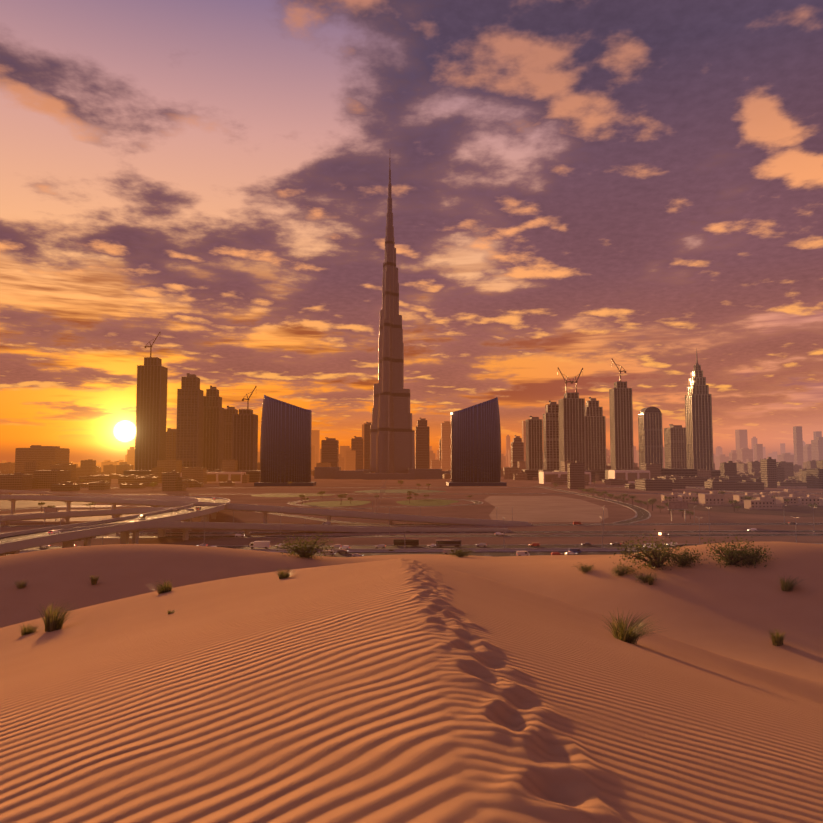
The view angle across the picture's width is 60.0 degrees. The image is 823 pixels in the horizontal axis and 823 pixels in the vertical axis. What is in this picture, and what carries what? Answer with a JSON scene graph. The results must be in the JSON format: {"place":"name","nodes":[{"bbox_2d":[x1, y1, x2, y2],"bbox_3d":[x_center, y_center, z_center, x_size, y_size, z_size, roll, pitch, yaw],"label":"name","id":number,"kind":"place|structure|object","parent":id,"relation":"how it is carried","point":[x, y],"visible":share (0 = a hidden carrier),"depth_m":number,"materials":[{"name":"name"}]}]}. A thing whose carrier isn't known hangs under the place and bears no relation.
{"place":"outdoors","nodes":[
{"label":"outdoors","id":0,"kind":"place"},
{"bbox_2d":[0,506,162,510],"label":"elevated road","id":1,"kind":"structure","parent":0,"point":[60,507],"depth_m":628.14,"materials":[{"name":"concrete"}]},
{"bbox_2d":[166,428,175,459],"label":"tower","id":2,"kind":"structure","parent":0,"point":[170,443],"depth_m":1632.11,"materials":[{"name":"brown metal"}]},
{"bbox_2d":[223,406,237,459],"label":"tower","id":3,"kind":"structure","parent":0,"point":[229,412],"depth_m":1687.87,"materials":[{"name":"concrete"}]},
{"bbox_2d":[207,487,597,487],"bbox_3d":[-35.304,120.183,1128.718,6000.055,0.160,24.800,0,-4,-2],"label":"cross road","id":4,"kind":"structure","parent":0,"point":[394,487],"depth_m":1126.04,"materials":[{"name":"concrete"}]},
{"bbox_2d":[0,463,822,822],"bbox_3d":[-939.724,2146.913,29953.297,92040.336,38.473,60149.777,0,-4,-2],"label":"ground","id":5,"kind":"structure","parent":0,"point":[242,685],"depth_m":6.84,"materials":[{"name":"orange sand"}]},
{"bbox_2d":[15,579,28,588],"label":"grass tuft","id":6,"kind":"object","parent":5,"relation":"on","point":[21,585],"visible":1,"depth_m":65.95,"materials":[{"name":"green plant"}]},
{"bbox_2d":[19,622,41,635],"bbox_3d":[-9.286,5.313,17.423,0.743,0.290,0.650,3,-5,-33],"label":"grass tuft","id":7,"kind":"object","parent":5,"relation":"on","point":[27,629],"visible":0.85,"depth_m":17.40,"materials":[{"name":"green plant"}]},
{"bbox_2d":[15,445,69,472],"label":"building","id":8,"kind":"structure","parent":5,"relation":"on","point":[36,453],"depth_m":2063.81,"materials":[{"name":"brown concrete"}]},
{"bbox_2d":[0,500,93,508],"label":"dark lot","id":9,"kind":"structure","parent":5,"relation":"on","point":[5,504],"depth_m":691.10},
{"bbox_2d":[0,489,100,494],"bbox_3d":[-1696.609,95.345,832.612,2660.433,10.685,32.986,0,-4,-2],"label":"bridge","id":10,"kind":"structure","parent":5,"relation":"on","point":[9,492],"depth_m":861.99,"materials":[{"name":"concrete"}]},
{"bbox_2d":[37,601,78,631],"bbox_3d":[-8.404,4.870,16.986,1.057,0.674,0.865,-1,-4,14],"label":"grass tuft","id":11,"kind":"object","parent":5,"relation":"on","point":[53,622],"visible":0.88,"depth_m":16.85,"materials":[{"name":"green plant"}]},
{"bbox_2d":[1,509,137,521],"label":"road","id":12,"kind":"structure","parent":5,"relation":"on","point":[93,518],"depth_m":516.45,"materials":[{"name":"grey asphalt"}]},
{"bbox_2d":[44,507,57,520],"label":"billboard","id":13,"kind":"object","parent":12,"relation":"on","point":[50,509],"visible":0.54,"depth_m":488.68,"materials":[{"name":"brown metal"}]},
{"bbox_2d":[55,505,122,507],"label":"water","id":14,"kind":"structure","parent":5,"relation":"on","point":[88,506],"depth_m":637.40,"materials":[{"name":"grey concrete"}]},
{"bbox_2d":[90,575,99,584],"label":"grass tuft","id":15,"kind":"object","parent":5,"relation":"on","point":[94,580],"visible":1,"depth_m":67.94,"materials":[{"name":"green plant"}]},
{"bbox_2d":[0,507,193,524],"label":"elevated road","id":16,"kind":"structure","parent":5,"relation":"on","point":[68,515],"depth_m":466.10,"materials":[{"name":"concrete"}]},
{"bbox_2d":[0,492,229,555],"bbox_3d":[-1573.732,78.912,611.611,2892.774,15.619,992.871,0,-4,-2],"label":"flyover","id":17,"kind":"object","parent":5,"relation":"on","point":[13,542],"visible":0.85,"depth_m":331.48,"materials":[{"name":"concrete"}]},
{"bbox_2d":[48,530,59,534],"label":"car","id":18,"kind":"object","parent":17,"relation":"on","point":[50,532],"visible":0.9,"depth_m":283.39,"materials":[{"name":"white paint"}]},
{"bbox_2d":[123,332,167,475],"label":"tower","id":19,"kind":"structure","parent":5,"relation":"on","point":[151,417],"depth_m":1487.96,"materials":[{"name":"brown metal"}]},
{"bbox_2d":[149,581,172,593],"bbox_3d":[-7.161,5.004,20.315,0.844,0.378,1.009,-2,-5,29],"label":"grass tuft","id":20,"kind":"object","parent":5,"relation":"on","point":[164,588],"visible":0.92,"depth_m":20.30,"materials":[{"name":"green plant"}]},
{"bbox_2d":[176,373,208,472],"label":"tower","id":21,"kind":"structure","parent":5,"relation":"on","point":[189,433],"depth_m":1469.34,"materials":[{"name":"concrete"}]},
{"bbox_2d":[202,386,223,471],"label":"tower","id":22,"kind":"structure","parent":5,"relation":"on","point":[213,437],"depth_m":1549.01,"materials":[{"name":"concrete"}]},
{"bbox_2d":[180,472,245,482],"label":"podium","id":23,"kind":"object","parent":5,"relation":"on","point":[218,477],"visible":0.56,"depth_m":1363.87,"materials":[{"name":"beige concrete"}]},
{"bbox_2d":[232,386,260,481],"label":"tower","id":24,"kind":"structure","parent":5,"relation":"on","point":[245,439],"depth_m":1439.65,"materials":[{"name":"brown concrete"}]},
{"bbox_2d":[0,495,530,524],"bbox_3d":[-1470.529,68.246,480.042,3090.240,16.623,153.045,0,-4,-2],"label":"viaduct","id":25,"kind":"object","parent":5,"relation":"on","point":[264,509],"visible":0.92,"depth_m":466.52,"materials":[{"name":"concrete"}]},
{"bbox_2d":[58,521,510,545],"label":"ramp","id":26,"kind":"object","parent":5,"relation":"on","point":[187,527],"visible":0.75,"depth_m":392.89,"materials":[{"name":"concrete"}]},
{"bbox_2d":[254,395,315,485],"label":"tower","id":27,"kind":"structure","parent":5,"relation":"on","point":[285,442],"depth_m":1195.48,"materials":[{"name":"blue glass"}]},
{"bbox_2d":[276,568,294,578],"bbox_3d":[-3.194,4.131,18.194,0.680,0.257,0.769,2,-5,-29],"label":"grass tuft","id":28,"kind":"object","parent":5,"relation":"on","point":[284,574],"visible":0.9,"depth_m":18.14,"materials":[{"name":"green plant"}]},
{"bbox_2d":[250,493,333,496],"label":"park","id":29,"kind":"structure","parent":5,"relation":"on","point":[283,494],"depth_m":882.97,"materials":[{"name":"green plant"}]},
{"bbox_2d":[273,529,335,558],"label":"shrub","id":30,"kind":"object","parent":5,"relation":"on","point":[299,551],"visible":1,"depth_m":87.03,"materials":[{"name":"green plant"}]},
{"bbox_2d":[6,550,650,556],"bbox_3d":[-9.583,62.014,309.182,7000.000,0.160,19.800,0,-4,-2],"label":"highway","id":31,"kind":"structure","parent":5,"relation":"on","point":[492,553],"depth_m":312.92,"materials":[{"name":"grey asphalt"}]},
{"bbox_2d":[323,550,334,555],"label":"car","id":32,"kind":"object","parent":31,"relation":"on","point":[332,552],"visible":0.92,"depth_m":304.71,"materials":[{"name":"grey paint"}]},
{"bbox_2d":[337,549,347,552],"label":"car","id":33,"kind":"object","parent":31,"relation":"on","point":[342,551],"visible":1,"depth_m":313.26,"materials":[{"name":"grey paint"}]},
{"bbox_2d":[443,549,454,553],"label":"van","id":34,"kind":"object","parent":31,"relation":"on","point":[445,551],"visible":0.67,"depth_m":310.51,"materials":[{"name":"grey paint"}]},
{"bbox_2d":[517,551,529,555],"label":"van","id":35,"kind":"object","parent":31,"relation":"on","point":[522,553],"visible":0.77,"depth_m":303.09,"materials":[{"name":"white paint"}]},
{"bbox_2d":[568,548,580,553],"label":"van","id":36,"kind":"object","parent":31,"relation":"on","point":[575,550],"visible":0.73,"depth_m":312.25,"materials":[{"name":"white paint"}]},
{"bbox_2d":[321,437,338,466],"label":"tower","id":37,"kind":"structure","parent":5,"relation":"on","point":[329,450],"depth_m":2190.10,"materials":[{"name":"concrete"}]},
{"bbox_2d":[287,498,373,508],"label":"road","id":38,"kind":"structure","parent":5,"relation":"on","point":[292,503],"depth_m":659.01,"materials":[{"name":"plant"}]},
{"bbox_2d":[301,501,370,506],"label":"park","id":39,"kind":"structure","parent":5,"relation":"on","point":[335,503],"depth_m":691.02,"materials":[{"name":"green plant"}]},
{"bbox_2d":[18,548,660,552],"bbox_3d":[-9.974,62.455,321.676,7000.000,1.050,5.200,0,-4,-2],"label":"highway median","id":40,"kind":"object","parent":5,"relation":"on","point":[473,549],"visible":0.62,"depth_m":322.48,"materials":[{"name":"grey concrete"}]},
{"bbox_2d":[252,511,436,525],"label":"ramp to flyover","id":41,"kind":"structure","parent":5,"relation":"on","point":[312,518],"depth_m":489.74,"materials":[{"name":"concrete"}]},
{"bbox_2d":[351,436,363,469],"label":"tower","id":42,"kind":"structure","parent":5,"relation":"on","point":[357,444],"depth_m":2492.30,"materials":[{"name":"brown concrete"}]},
{"bbox_2d":[364,422,371,468],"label":"tower","id":43,"kind":"structure","parent":5,"relation":"on","point":[367,445],"depth_m":2494.16,"materials":[{"name":"concrete"}]},
{"bbox_2d":[314,158,450,479],"bbox_3d":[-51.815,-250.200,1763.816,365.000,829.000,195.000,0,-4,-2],"label":"skyscraper","id":44,"kind":"structure","parent":5,"relation":"on","point":[392,444],"depth_m":1744.32,"materials":[{"name":"grey glass"}]},
{"bbox_2d":[355,489,445,492],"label":"park","id":45,"kind":"structure","parent":5,"relation":"on","point":[400,491],"depth_m":973.07,"materials":[{"name":"green plant"}]},
{"bbox_2d":[0,457,806,490],"bbox_3d":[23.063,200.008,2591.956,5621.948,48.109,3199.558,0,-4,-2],"label":"low-rise buildings","id":46,"kind":"structure","parent":5,"relation":"on","point":[88,471],"depth_m":1290.93,"materials":[{"name":"brown concrete"}]},
{"bbox_2d":[0,423,821,469],"bbox_3d":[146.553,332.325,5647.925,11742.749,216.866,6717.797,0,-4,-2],"label":"skyline","id":47,"kind":"structure","parent":5,"relation":"on","point":[797,456],"depth_m":2676.88},
{"bbox_2d":[0,460,822,490],"bbox_3d":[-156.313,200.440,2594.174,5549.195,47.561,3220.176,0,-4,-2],"label":"low-rise buildings","id":48,"kind":"structure","parent":5,"relation":"on","point":[812,475],"depth_m":1198.60,"materials":[{"name":"brown concrete"}]},
{"bbox_2d":[23,543,822,549],"bbox_3d":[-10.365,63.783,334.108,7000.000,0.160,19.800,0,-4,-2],"label":"highway","id":49,"kind":"structure","parent":5,"relation":"on","point":[461,546],"depth_m":338.87,"materials":[{"name":"grey asphalt"}]},
{"bbox_2d":[250,541,269,548],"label":"truck","id":50,"kind":"object","parent":49,"relation":"on","point":[261,544],"visible":0.96,"depth_m":329.38,"materials":[{"name":"white paint"}]},
{"bbox_2d":[339,545,349,548],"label":"car","id":51,"kind":"object","parent":49,"relation":"on","point":[345,547],"visible":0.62,"depth_m":326.63,"materials":[{"name":"white paint"}]},
{"bbox_2d":[375,544,384,547],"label":"suv","id":52,"kind":"object","parent":49,"relation":"on","point":[381,546],"visible":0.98,"depth_m":331.32,"materials":[{"name":"grey paint"}]},
{"bbox_2d":[393,539,418,545],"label":"bus","id":53,"kind":"object","parent":49,"relation":"on","point":[412,542],"visible":1,"depth_m":339.82,"materials":[{"name":"black paint"}]},
{"bbox_2d":[436,540,460,546],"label":"bus","id":54,"kind":"object","parent":49,"relation":"on","point":[455,543],"visible":0.98,"depth_m":336.23,"materials":[{"name":"brown paint"}]},
{"bbox_2d":[396,499,459,505],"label":"park","id":55,"kind":"structure","parent":5,"relation":"on","point":[431,502],"depth_m":708.12,"materials":[{"name":"green plant"}]},
{"bbox_2d":[382,497,482,506],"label":"road","id":56,"kind":"structure","parent":5,"relation":"on","point":[476,502],"depth_m":690.84,"materials":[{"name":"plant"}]},
{"bbox_2d":[439,439,440,459],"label":"tower","id":57,"kind":"structure","parent":5,"relation":"on","point":[440,449],"depth_m":2404.14,"materials":[{"name":"brown metal"}]},
{"bbox_2d":[70,421,822,471],"bbox_3d":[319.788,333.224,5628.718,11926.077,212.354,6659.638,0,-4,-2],"label":"skyline","id":58,"kind":"structure","parent":5,"relation":"on","point":[743,451],"depth_m":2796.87},
{"bbox_2d":[449,547,472,556],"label":"shrub","id":59,"kind":"object","parent":5,"relation":"on","point":[461,553],"visible":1,"depth_m":104.47,"materials":[{"name":"green plant"}]},
{"bbox_2d":[446,397,506,485],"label":"tower","id":60,"kind":"structure","parent":5,"relation":"on","point":[476,445],"depth_m":1205.38,"materials":[{"name":"blue glass"}]},
{"bbox_2d":[522,416,542,479],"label":"tower","id":61,"kind":"structure","parent":5,"relation":"on","point":[534,445],"depth_m":1608.04,"materials":[{"name":"concrete"}]},
{"bbox_2d":[484,496,607,521],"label":"pale lot","id":62,"kind":"structure","parent":5,"relation":"on","point":[544,509],"depth_m":603.62,"materials":[{"name":"beige sand"}]},
{"bbox_2d":[539,472,590,483],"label":"podium","id":63,"kind":"object","parent":5,"relation":"on","point":[545,477],"visible":0.54,"depth_m":1304.23,"materials":[{"name":"beige concrete"}]},
{"bbox_2d":[553,368,594,481],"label":"tower","id":64,"kind":"structure","parent":5,"relation":"on","point":[572,445],"depth_m":1463.04,"materials":[{"name":"brown metal"}]},
{"bbox_2d":[572,562,593,573],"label":"grass tuft","id":65,"kind":"object","parent":5,"relation":"on","point":[586,569],"visible":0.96,"depth_m":75.11,"materials":[{"name":"green plant"}]},
{"bbox_2d":[535,486,650,523],"bbox_3d":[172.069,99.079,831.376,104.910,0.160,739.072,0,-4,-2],"label":"road","id":66,"kind":"structure","parent":5,"relation":"on","point":[642,514],"depth_m":602.26,"materials":[{"name":"grey asphalt"}]},
{"bbox_2d":[585,397,605,480],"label":"tower","id":67,"kind":"structure","parent":5,"relation":"on","point":[595,432],"depth_m":1562.76,"materials":[{"name":"concrete"}]},
{"bbox_2d":[605,359,633,478],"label":"tower","id":68,"kind":"structure","parent":5,"relation":"on","point":[621,427],"depth_m":1517.60,"materials":[{"name":"brown metal"}]},
{"bbox_2d":[610,561,639,575],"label":"shrub","id":69,"kind":"object","parent":5,"relation":"on","point":[623,569],"visible":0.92,"depth_m":70.86,"materials":[{"name":"green plant"}]},
{"bbox_2d":[608,470,649,482],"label":"podium","id":70,"kind":"object","parent":5,"relation":"on","point":[630,476],"visible":0.77,"depth_m":1358.71,"materials":[{"name":"beige concrete"}]},
{"bbox_2d":[602,608,669,643],"bbox_3d":[3.663,3.558,11.731,1.142,0.432,1.292,-1,-4,8],"label":"grass tuft","id":71,"kind":"object","parent":5,"relation":"on","point":[621,631],"visible":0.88,"depth_m":11.65,"materials":[{"name":"green plant"}]},
{"bbox_2d":[633,572,659,583],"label":"shrub","id":72,"kind":"object","parent":5,"relation":"on","point":[644,579],"visible":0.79,"depth_m":67.44,"materials":[{"name":"green plant"}]},
{"bbox_2d":[609,529,688,569],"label":"shrub","id":73,"kind":"object","parent":5,"relation":"on","point":[651,556],"visible":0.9,"depth_m":70.44,"materials":[{"name":"green plant"}]},
{"bbox_2d":[647,575,655,584],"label":"grass tuft","id":74,"kind":"object","parent":5,"relation":"on","point":[650,580],"visible":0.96,"depth_m":66.46,"materials":[{"name":"green plant"}]},
{"bbox_2d":[647,497,656,510],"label":"tree","id":75,"kind":"object","parent":5,"relation":"on","point":[653,500],"visible":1,"depth_m":587.27,"materials":[{"name":"green plant"}]},
{"bbox_2d":[661,492,678,502],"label":"villa","id":76,"kind":"object","parent":5,"relation":"on","point":[674,496],"visible":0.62,"depth_m":710.31,"materials":[{"name":"beige concrete"}]},
{"bbox_2d":[668,502,687,520],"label":"billboard","id":77,"kind":"object","parent":5,"relation":"on","point":[677,506],"visible":1,"depth_m":486.18,"materials":[{"name":"grey"}]},
{"bbox_2d":[661,468,696,476],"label":"building","id":78,"kind":"structure","parent":5,"relation":"on","point":[687,472],"depth_m":1412.38,"materials":[{"name":"concrete"}]},
{"bbox_2d":[657,540,708,567],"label":"shrub","id":79,"kind":"object","parent":5,"relation":"on","point":[684,560],"visible":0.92,"depth_m":69.15,"materials":[{"name":"green plant"}]},
{"bbox_2d":[677,493,698,502],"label":"villa","id":80,"kind":"object","parent":5,"relation":"on","point":[685,498],"visible":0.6,"depth_m":698.56,"materials":[{"name":"beige concrete"}]},
{"bbox_2d":[686,487,756,493],"bbox_3d":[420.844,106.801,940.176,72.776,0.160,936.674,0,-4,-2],"label":"avenue","id":81,"kind":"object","parent":5,"relation":"on","point":[720,490],"visible":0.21,"depth_m":1006.20,"materials":[{"name":"grey asphalt"}]},
{"bbox_2d":[729,499,738,511],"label":"tree","id":82,"kind":"object","parent":5,"relation":"on","point":[734,501],"visible":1,"depth_m":578.76,"materials":[{"name":"green plant"}]},
{"bbox_2d":[697,533,772,567],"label":"shrub","id":83,"kind":"object","parent":5,"relation":"on","point":[728,557],"visible":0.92,"depth_m":66.72,"materials":[{"name":"green plant"}]},
{"bbox_2d":[733,493,758,502],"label":"villa","id":84,"kind":"object","parent":5,"relation":"on","point":[738,498],"visible":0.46,"depth_m":700.75,"materials":[{"name":"beige concrete"}]},
{"bbox_2d":[726,542,777,566],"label":"shrub","id":85,"kind":"object","parent":5,"relation":"on","point":[748,560],"visible":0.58,"depth_m":66.22,"materials":[{"name":"green plant"}]},
{"bbox_2d":[688,504,822,516],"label":"dark lot","id":86,"kind":"structure","parent":5,"relation":"on","point":[797,510],"depth_m":591.15,"materials":[{"name":"grey asphalt"}]},
{"bbox_2d":[698,491,730,505],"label":"villa","id":87,"kind":"object","parent":86,"relation":"on","point":[713,498],"visible":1,"depth_m":663.55,"materials":[{"name":"beige concrete"}]},
{"bbox_2d":[744,497,781,509],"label":"villa","id":88,"kind":"object","parent":86,"relation":"on","point":[759,503],"visible":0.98,"depth_m":609.67,"materials":[{"name":"beige concrete"}]},
{"bbox_2d":[751,495,782,506],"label":"villa","id":89,"kind":"object","parent":86,"relation":"on","point":[773,499],"visible":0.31,"depth_m":649.32,"materials":[{"name":"beige concrete"}]},
{"bbox_2d":[753,492,768,496],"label":"villa","id":90,"kind":"object","parent":5,"relation":"on","point":[763,493],"visible":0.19,"depth_m":721.76,"materials":[{"name":"beige concrete"}]},
{"bbox_2d":[761,492,783,502],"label":"villa","id":91,"kind":"object","parent":5,"relation":"on","point":[772,494],"visible":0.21,"depth_m":710.97,"materials":[{"name":"beige concrete"}]},
{"bbox_2d":[768,628,787,645],"bbox_3d":[26.379,16.278,51.441,1.937,1.234,1.562,1,-4,-9],"label":"grass tuft","id":92,"kind":"object","parent":5,"relation":"on","point":[777,639],"visible":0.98,"depth_m":51.40,"materials":[{"name":"green plant"}]},
{"bbox_2d":[770,489,801,496],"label":"villa","id":93,"kind":"object","parent":5,"relation":"on","point":[785,492],"visible":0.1,"depth_m":712.16,"materials":[{"name":"beige concrete"}]},
{"bbox_2d":[775,494,799,504],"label":"villa","id":94,"kind":"object","parent":5,"relation":"on","point":[791,497],"visible":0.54,"depth_m":667.45,"materials":[{"name":"beige concrete"}]},
{"bbox_2d":[777,576,804,590],"bbox_3d":[32.248,14.560,60.431,2.669,1.193,3.049,-4,-6,43],"label":"grass tuft","id":95,"kind":"object","parent":5,"relation":"on","point":[787,586],"visible":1,"depth_m":60.26,"materials":[{"name":"green plant"}]},
{"bbox_2d":[788,492,808,496],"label":"villa","id":96,"kind":"object","parent":5,"relation":"on","point":[802,494],"visible":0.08,"depth_m":710.91,"materials":[{"name":"beige concrete"}]},
{"bbox_2d":[797,495,819,505],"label":"villa","id":97,"kind":"object","parent":5,"relation":"on","point":[808,500],"visible":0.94,"depth_m":660.62,"materials":[{"name":"beige concrete"}]},
{"bbox_2d":[819,498,822,505],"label":"building","id":98,"kind":"structure","parent":5,"relation":"on","point":[820,501],"depth_m":650.48,"materials":[{"name":"beige concrete"}]},
{"bbox_2d":[0,530,822,534],"bbox_3d":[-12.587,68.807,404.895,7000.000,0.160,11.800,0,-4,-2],"label":"road","id":99,"kind":"structure","parent":0,"point":[718,531],"depth_m":406.26,"materials":[{"name":"grey asphalt"}]},
{"bbox_2d":[0,493,822,494],"bbox_3d":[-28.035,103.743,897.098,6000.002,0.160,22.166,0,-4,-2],"label":"cross road","id":100,"kind":"structure","parent":0,"point":[489,493],"depth_m":908.44,"materials":[{"name":"grey asphalt"}]},
{"bbox_2d":[0,0,822,462],"label":"sky","id":101,"kind":"structure","parent":0,"point":[577,185],"materials":[{"name":"purple"}]},
{"bbox_2d":[1,523,822,526],"bbox_3d":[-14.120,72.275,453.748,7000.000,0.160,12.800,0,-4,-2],"label":"road","id":102,"kind":"structure","parent":0,"point":[594,524],"depth_m":458.34,"materials":[{"name":"grey asphalt"}]},
{"bbox_2d":[415,418,429,468],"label":"tower","id":103,"kind":"structure","parent":0,"point":[422,458],"depth_m":2300.60,"materials":[{"name":"concrete"}]},
{"bbox_2d":[96,533,822,537],"bbox_3d":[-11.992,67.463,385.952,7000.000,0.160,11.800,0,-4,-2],"label":"road","id":104,"kind":"structure","parent":0,"point":[504,535],"depth_m":389.46,"materials":[{"name":"grey asphalt"}]},
{"bbox_2d":[511,435,523,466],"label":"tower","id":105,"kind":"structure","parent":0,"point":[517,448],"depth_m":2309.26,"materials":[{"name":"concrete"}]},
{"bbox_2d":[538,401,558,480],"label":"tower","id":106,"kind":"structure","parent":0,"point":[551,439],"depth_m":1510.76,"materials":[{"name":"concrete"}]},
{"bbox_2d":[638,407,662,469],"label":"tower","id":107,"kind":"structure","parent":0,"point":[650,435],"depth_m":1517.76,"materials":[{"name":"grey glass"}]},
{"bbox_2d":[664,424,686,467],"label":"tower","id":108,"kind":"structure","parent":0,"point":[675,445],"depth_m":1669.64,"materials":[{"name":"concrete"}]},
{"bbox_2d":[685,348,720,477],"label":"tower","id":109,"kind":"structure","parent":0,"point":[698,422],"depth_m":1523.69,"materials":[{"name":"concrete"}]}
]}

